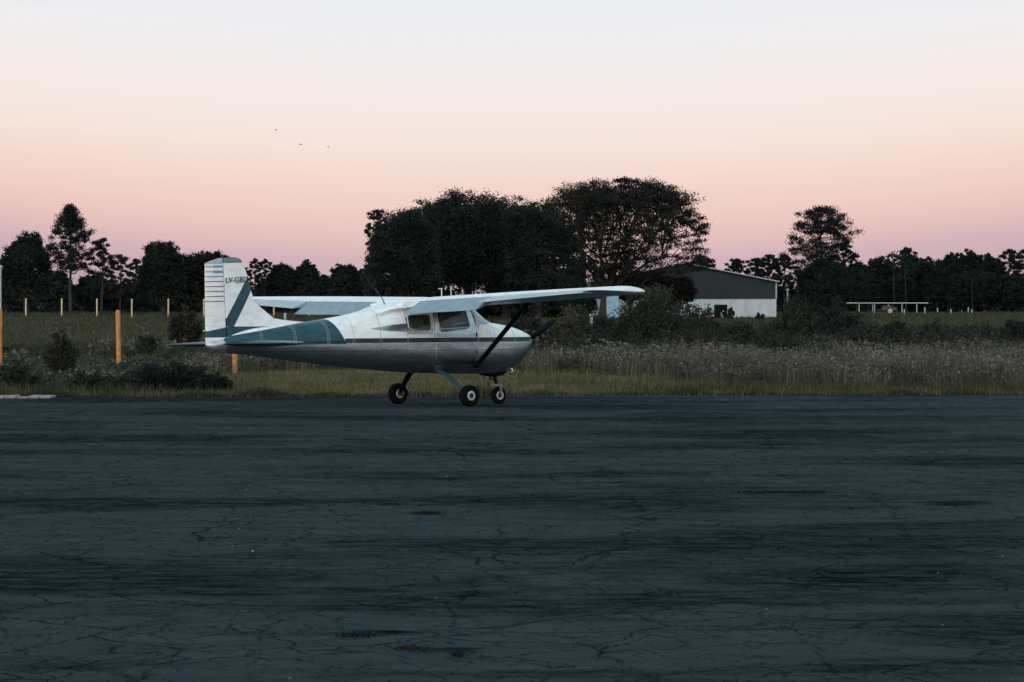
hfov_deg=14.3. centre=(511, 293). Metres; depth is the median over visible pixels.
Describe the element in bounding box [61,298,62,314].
fence post
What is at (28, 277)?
broadleaf tree
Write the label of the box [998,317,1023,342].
bush
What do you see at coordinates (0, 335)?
fence post
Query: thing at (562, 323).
bush
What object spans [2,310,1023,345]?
dry field grass
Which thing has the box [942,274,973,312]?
broadleaf tree
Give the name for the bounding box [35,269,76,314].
broadleaf tree
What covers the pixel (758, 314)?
bush
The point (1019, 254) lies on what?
pine tree
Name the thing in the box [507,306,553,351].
bush
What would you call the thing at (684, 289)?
broadleaf tree
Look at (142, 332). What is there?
flowering weed
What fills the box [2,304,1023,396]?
ground
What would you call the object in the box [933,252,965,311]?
broadleaf tree
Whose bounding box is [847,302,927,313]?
rail fence
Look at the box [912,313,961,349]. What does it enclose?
bush
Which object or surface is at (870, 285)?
broadleaf tree
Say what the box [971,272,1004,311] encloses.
broadleaf tree
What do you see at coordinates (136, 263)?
sparse tree
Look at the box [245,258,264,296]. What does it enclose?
sparse tree
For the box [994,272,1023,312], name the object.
broadleaf tree
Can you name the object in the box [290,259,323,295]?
broadleaf tree
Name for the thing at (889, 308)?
farm cart
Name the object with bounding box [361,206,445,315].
broadleaf tree
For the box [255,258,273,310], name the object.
sparse tree
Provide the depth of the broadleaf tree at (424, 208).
323.58 m
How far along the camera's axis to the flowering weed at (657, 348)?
103.91 m
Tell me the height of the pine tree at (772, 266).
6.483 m
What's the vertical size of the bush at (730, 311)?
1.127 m
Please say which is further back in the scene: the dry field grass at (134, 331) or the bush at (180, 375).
the dry field grass at (134, 331)
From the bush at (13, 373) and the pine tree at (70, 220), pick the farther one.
the pine tree at (70, 220)
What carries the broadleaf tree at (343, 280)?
on the ground at (411, 322)
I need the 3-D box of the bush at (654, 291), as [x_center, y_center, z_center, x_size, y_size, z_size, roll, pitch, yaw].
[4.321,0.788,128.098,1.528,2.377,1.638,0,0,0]
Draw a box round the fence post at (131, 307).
[131,299,132,315]
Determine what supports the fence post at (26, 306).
on the ground at (411, 322)
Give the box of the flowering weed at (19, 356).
[0,348,28,366]
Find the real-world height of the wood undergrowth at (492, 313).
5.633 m
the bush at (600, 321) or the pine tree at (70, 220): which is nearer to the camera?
the bush at (600, 321)
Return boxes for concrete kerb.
[0,395,55,398]
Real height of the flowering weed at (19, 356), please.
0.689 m
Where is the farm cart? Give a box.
[875,306,896,312]
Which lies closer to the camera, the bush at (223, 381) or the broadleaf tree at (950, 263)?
the bush at (223, 381)
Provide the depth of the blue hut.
300.00 m
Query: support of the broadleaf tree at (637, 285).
on the ground at (411, 322)
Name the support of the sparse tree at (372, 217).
on the ground at (411, 322)
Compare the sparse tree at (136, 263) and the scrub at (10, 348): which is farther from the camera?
the sparse tree at (136, 263)
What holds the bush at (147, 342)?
on the ground at (411, 322)
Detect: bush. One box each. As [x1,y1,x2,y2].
[0,362,43,389]
[42,328,80,373]
[67,370,123,391]
[112,367,141,391]
[118,354,212,391]
[135,335,161,356]
[166,306,203,350]
[197,370,233,390]
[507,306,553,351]
[543,313,587,350]
[559,302,597,329]
[567,320,602,342]
[589,310,629,342]
[598,286,706,345]
[627,281,674,315]
[658,329,719,355]
[669,299,725,339]
[709,317,761,351]
[726,307,734,318]
[751,329,816,356]
[755,312,765,320]
[766,295,820,341]
[812,295,868,342]
[839,323,883,347]
[873,318,920,347]
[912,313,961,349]
[955,321,997,350]
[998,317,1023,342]
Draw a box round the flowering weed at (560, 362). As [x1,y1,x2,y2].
[554,351,581,373]
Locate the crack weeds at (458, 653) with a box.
[326,490,982,657]
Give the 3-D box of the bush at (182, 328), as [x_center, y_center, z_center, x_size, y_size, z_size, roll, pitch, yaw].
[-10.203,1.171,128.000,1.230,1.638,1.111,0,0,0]
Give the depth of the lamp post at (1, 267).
209.96 m
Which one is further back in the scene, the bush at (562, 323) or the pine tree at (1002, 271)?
the pine tree at (1002, 271)
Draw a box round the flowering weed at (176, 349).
[152,338,186,356]
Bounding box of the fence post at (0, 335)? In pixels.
[0,309,1,362]
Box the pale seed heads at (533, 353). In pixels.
[0,335,841,378]
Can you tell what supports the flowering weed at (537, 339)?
on the ground at (411, 322)
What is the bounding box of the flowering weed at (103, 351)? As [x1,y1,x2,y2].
[88,338,115,361]
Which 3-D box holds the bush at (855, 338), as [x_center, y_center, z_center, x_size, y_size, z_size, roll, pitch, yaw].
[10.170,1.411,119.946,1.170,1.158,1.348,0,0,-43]
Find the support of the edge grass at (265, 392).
on the ground at (411, 322)
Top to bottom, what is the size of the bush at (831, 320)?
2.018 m
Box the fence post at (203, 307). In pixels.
[203,299,204,315]
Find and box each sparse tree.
[83,237,122,315]
[103,254,137,312]
[122,258,142,312]
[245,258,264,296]
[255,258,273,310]
[364,209,384,296]
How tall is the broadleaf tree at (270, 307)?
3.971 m
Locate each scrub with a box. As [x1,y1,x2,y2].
[2,338,259,359]
[492,318,1023,354]
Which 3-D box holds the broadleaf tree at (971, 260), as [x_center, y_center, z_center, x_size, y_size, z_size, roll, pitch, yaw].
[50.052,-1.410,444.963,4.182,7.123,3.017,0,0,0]
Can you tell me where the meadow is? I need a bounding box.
[0,338,1023,390]
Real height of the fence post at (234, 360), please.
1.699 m
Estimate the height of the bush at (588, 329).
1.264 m
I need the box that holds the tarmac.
[0,395,1023,681]
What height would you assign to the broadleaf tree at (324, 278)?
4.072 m
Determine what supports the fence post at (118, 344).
on the ground at (411, 322)
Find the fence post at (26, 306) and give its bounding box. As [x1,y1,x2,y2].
[25,298,26,315]
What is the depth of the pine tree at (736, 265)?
439.65 m
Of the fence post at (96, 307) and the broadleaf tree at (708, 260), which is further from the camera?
the broadleaf tree at (708, 260)
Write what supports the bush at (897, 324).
on the ground at (411, 322)
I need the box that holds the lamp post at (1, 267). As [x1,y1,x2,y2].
[0,265,2,308]
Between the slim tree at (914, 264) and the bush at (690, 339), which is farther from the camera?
the slim tree at (914, 264)
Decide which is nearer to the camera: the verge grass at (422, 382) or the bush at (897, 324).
the verge grass at (422, 382)
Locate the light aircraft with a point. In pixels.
(380, 333)
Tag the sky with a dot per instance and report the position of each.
(157, 120)
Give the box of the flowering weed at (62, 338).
[44,327,77,351]
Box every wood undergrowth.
[1,265,376,312]
[13,286,1023,311]
[368,257,587,318]
[776,286,908,311]
[855,257,1020,311]
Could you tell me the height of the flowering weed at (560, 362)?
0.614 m
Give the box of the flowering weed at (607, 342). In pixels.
[585,338,609,356]
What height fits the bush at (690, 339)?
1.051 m
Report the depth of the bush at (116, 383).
82.88 m
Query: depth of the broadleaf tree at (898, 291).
433.15 m
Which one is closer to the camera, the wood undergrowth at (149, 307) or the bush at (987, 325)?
the bush at (987, 325)
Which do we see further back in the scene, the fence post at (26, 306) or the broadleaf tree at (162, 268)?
the broadleaf tree at (162, 268)
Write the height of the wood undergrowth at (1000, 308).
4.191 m
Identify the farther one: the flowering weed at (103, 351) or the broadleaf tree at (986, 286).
the broadleaf tree at (986, 286)
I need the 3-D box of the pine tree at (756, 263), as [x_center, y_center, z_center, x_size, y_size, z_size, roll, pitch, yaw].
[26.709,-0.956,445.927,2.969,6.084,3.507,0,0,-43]
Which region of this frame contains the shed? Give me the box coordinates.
[586,263,779,317]
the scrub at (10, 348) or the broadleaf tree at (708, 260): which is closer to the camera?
the scrub at (10, 348)
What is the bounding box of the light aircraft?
[168,257,644,406]
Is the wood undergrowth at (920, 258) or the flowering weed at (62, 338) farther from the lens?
the wood undergrowth at (920, 258)
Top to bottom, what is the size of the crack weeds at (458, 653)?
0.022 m
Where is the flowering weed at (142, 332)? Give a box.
[130,323,152,344]
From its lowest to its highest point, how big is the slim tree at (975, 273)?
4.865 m
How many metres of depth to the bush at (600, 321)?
123.72 m
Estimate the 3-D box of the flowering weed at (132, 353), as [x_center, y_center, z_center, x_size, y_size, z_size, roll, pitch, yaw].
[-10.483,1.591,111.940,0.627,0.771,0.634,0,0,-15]
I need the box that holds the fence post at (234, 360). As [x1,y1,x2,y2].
[232,354,236,373]
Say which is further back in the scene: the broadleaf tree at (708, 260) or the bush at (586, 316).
the broadleaf tree at (708, 260)
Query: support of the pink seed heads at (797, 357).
on the ground at (411, 322)
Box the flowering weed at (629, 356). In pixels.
[627,352,674,368]
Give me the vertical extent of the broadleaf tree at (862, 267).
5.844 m
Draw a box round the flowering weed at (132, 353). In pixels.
[121,338,138,358]
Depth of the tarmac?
32.98 m
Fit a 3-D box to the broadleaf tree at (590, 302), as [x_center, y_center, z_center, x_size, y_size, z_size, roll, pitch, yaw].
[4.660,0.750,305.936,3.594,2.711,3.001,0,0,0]
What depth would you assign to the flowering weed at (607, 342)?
108.04 m
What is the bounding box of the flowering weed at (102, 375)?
[85,369,115,379]
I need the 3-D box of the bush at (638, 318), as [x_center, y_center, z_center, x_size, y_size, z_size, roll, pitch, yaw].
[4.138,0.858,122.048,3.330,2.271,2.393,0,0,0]
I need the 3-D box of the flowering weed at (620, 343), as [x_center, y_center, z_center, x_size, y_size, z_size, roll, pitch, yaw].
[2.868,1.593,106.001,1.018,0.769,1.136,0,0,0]
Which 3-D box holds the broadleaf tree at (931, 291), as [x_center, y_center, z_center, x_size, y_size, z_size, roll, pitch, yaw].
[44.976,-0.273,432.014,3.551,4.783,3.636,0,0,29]
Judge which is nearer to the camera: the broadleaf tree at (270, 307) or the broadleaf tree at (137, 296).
the broadleaf tree at (137, 296)
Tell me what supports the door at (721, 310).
in the shed
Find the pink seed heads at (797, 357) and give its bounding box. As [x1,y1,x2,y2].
[535,335,1023,381]
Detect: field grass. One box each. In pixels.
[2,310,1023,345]
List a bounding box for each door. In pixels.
[609,297,614,317]
[714,305,726,317]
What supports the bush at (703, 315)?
on the ground at (411, 322)
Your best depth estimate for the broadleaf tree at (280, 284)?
403.88 m
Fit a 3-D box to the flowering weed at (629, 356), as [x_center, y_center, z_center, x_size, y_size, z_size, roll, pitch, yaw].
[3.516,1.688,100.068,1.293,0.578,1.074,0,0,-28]
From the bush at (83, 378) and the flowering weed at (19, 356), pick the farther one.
the flowering weed at (19, 356)
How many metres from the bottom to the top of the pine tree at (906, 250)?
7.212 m
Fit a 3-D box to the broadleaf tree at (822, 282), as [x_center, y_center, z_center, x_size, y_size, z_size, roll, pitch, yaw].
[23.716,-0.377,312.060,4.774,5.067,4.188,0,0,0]
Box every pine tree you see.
[42,202,100,315]
[723,258,748,273]
[741,257,765,276]
[756,254,783,289]
[771,254,799,305]
[778,205,865,317]
[835,242,860,317]
[889,246,922,312]
[994,248,1023,311]
[1008,249,1023,276]
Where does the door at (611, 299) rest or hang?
in the blue hut
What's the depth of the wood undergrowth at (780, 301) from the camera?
452.61 m
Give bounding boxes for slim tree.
[882,250,911,301]
[897,260,920,311]
[962,267,984,311]
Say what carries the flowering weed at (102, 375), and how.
on the ground at (411, 322)
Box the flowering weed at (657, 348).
[643,344,682,362]
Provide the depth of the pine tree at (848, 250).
321.80 m
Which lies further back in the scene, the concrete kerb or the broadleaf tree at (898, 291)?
the broadleaf tree at (898, 291)
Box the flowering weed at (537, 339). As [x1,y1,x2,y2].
[524,329,549,354]
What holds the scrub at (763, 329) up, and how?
on the ground at (411, 322)
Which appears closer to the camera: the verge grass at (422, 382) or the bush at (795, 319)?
the verge grass at (422, 382)
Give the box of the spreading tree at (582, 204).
[537,175,712,317]
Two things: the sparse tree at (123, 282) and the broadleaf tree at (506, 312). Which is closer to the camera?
the broadleaf tree at (506, 312)
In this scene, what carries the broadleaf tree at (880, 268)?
on the ground at (411, 322)
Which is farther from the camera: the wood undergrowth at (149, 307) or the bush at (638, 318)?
the wood undergrowth at (149, 307)
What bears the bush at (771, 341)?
on the ground at (411, 322)
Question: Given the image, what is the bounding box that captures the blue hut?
[606,296,618,317]
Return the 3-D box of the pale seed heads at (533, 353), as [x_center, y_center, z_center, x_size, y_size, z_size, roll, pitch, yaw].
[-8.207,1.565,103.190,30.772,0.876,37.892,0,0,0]
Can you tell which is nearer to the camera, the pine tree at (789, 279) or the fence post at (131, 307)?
the fence post at (131, 307)
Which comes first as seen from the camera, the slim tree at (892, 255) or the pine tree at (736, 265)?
the slim tree at (892, 255)
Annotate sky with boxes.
[0,0,1023,294]
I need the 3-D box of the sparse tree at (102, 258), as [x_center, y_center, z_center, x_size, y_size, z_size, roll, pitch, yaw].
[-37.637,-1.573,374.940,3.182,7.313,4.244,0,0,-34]
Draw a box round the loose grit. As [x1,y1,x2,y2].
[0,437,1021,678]
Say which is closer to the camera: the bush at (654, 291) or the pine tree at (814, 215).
the bush at (654, 291)
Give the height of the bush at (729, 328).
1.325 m
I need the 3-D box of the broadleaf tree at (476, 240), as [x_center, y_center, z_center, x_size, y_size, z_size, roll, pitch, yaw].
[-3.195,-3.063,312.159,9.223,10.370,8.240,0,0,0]
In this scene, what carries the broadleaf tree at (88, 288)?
on the ground at (411, 322)
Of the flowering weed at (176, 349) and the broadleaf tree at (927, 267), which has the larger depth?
the broadleaf tree at (927, 267)
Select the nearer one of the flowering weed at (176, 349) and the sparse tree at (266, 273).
the flowering weed at (176, 349)
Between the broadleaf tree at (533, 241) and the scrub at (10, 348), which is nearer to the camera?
the scrub at (10, 348)
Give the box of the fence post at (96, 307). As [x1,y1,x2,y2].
[96,299,97,315]
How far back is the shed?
341.94 m
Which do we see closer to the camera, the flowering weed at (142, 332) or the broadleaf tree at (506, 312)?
the flowering weed at (142, 332)
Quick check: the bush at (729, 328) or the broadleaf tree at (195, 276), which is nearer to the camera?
the bush at (729, 328)
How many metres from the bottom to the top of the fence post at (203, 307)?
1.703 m
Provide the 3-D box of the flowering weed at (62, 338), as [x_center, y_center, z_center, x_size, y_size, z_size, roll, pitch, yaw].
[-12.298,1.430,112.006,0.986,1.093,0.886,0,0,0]
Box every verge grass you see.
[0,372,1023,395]
[5,365,1023,397]
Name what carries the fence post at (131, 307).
on the ground at (411, 322)
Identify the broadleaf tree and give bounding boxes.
[0,230,54,314]
[0,259,19,312]
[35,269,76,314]
[72,275,118,313]
[114,284,150,312]
[134,240,188,314]
[173,249,229,314]
[255,279,279,313]
[263,261,294,311]
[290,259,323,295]
[321,274,328,295]
[325,262,361,295]
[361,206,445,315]
[396,197,457,296]
[416,186,518,319]
[471,194,541,318]
[499,199,584,317]
[553,286,597,317]
[612,275,658,310]
[649,275,698,310]
[692,254,716,268]
[793,256,853,316]
[848,259,871,311]
[851,269,885,312]
[867,255,899,311]
[883,274,916,312]
[911,256,935,311]
[920,269,950,311]
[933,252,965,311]
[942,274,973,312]
[959,248,983,311]
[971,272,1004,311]
[979,252,1002,311]
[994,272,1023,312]
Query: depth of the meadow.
96.26 m
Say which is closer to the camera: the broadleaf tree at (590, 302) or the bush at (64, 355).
the bush at (64, 355)
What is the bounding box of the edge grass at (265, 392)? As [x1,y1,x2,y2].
[0,382,1023,397]
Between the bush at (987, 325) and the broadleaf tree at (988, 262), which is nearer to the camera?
the bush at (987, 325)
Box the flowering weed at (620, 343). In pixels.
[605,341,640,360]
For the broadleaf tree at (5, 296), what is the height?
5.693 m
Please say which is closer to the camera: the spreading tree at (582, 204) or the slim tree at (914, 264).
the spreading tree at (582, 204)
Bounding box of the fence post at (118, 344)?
[116,310,120,363]

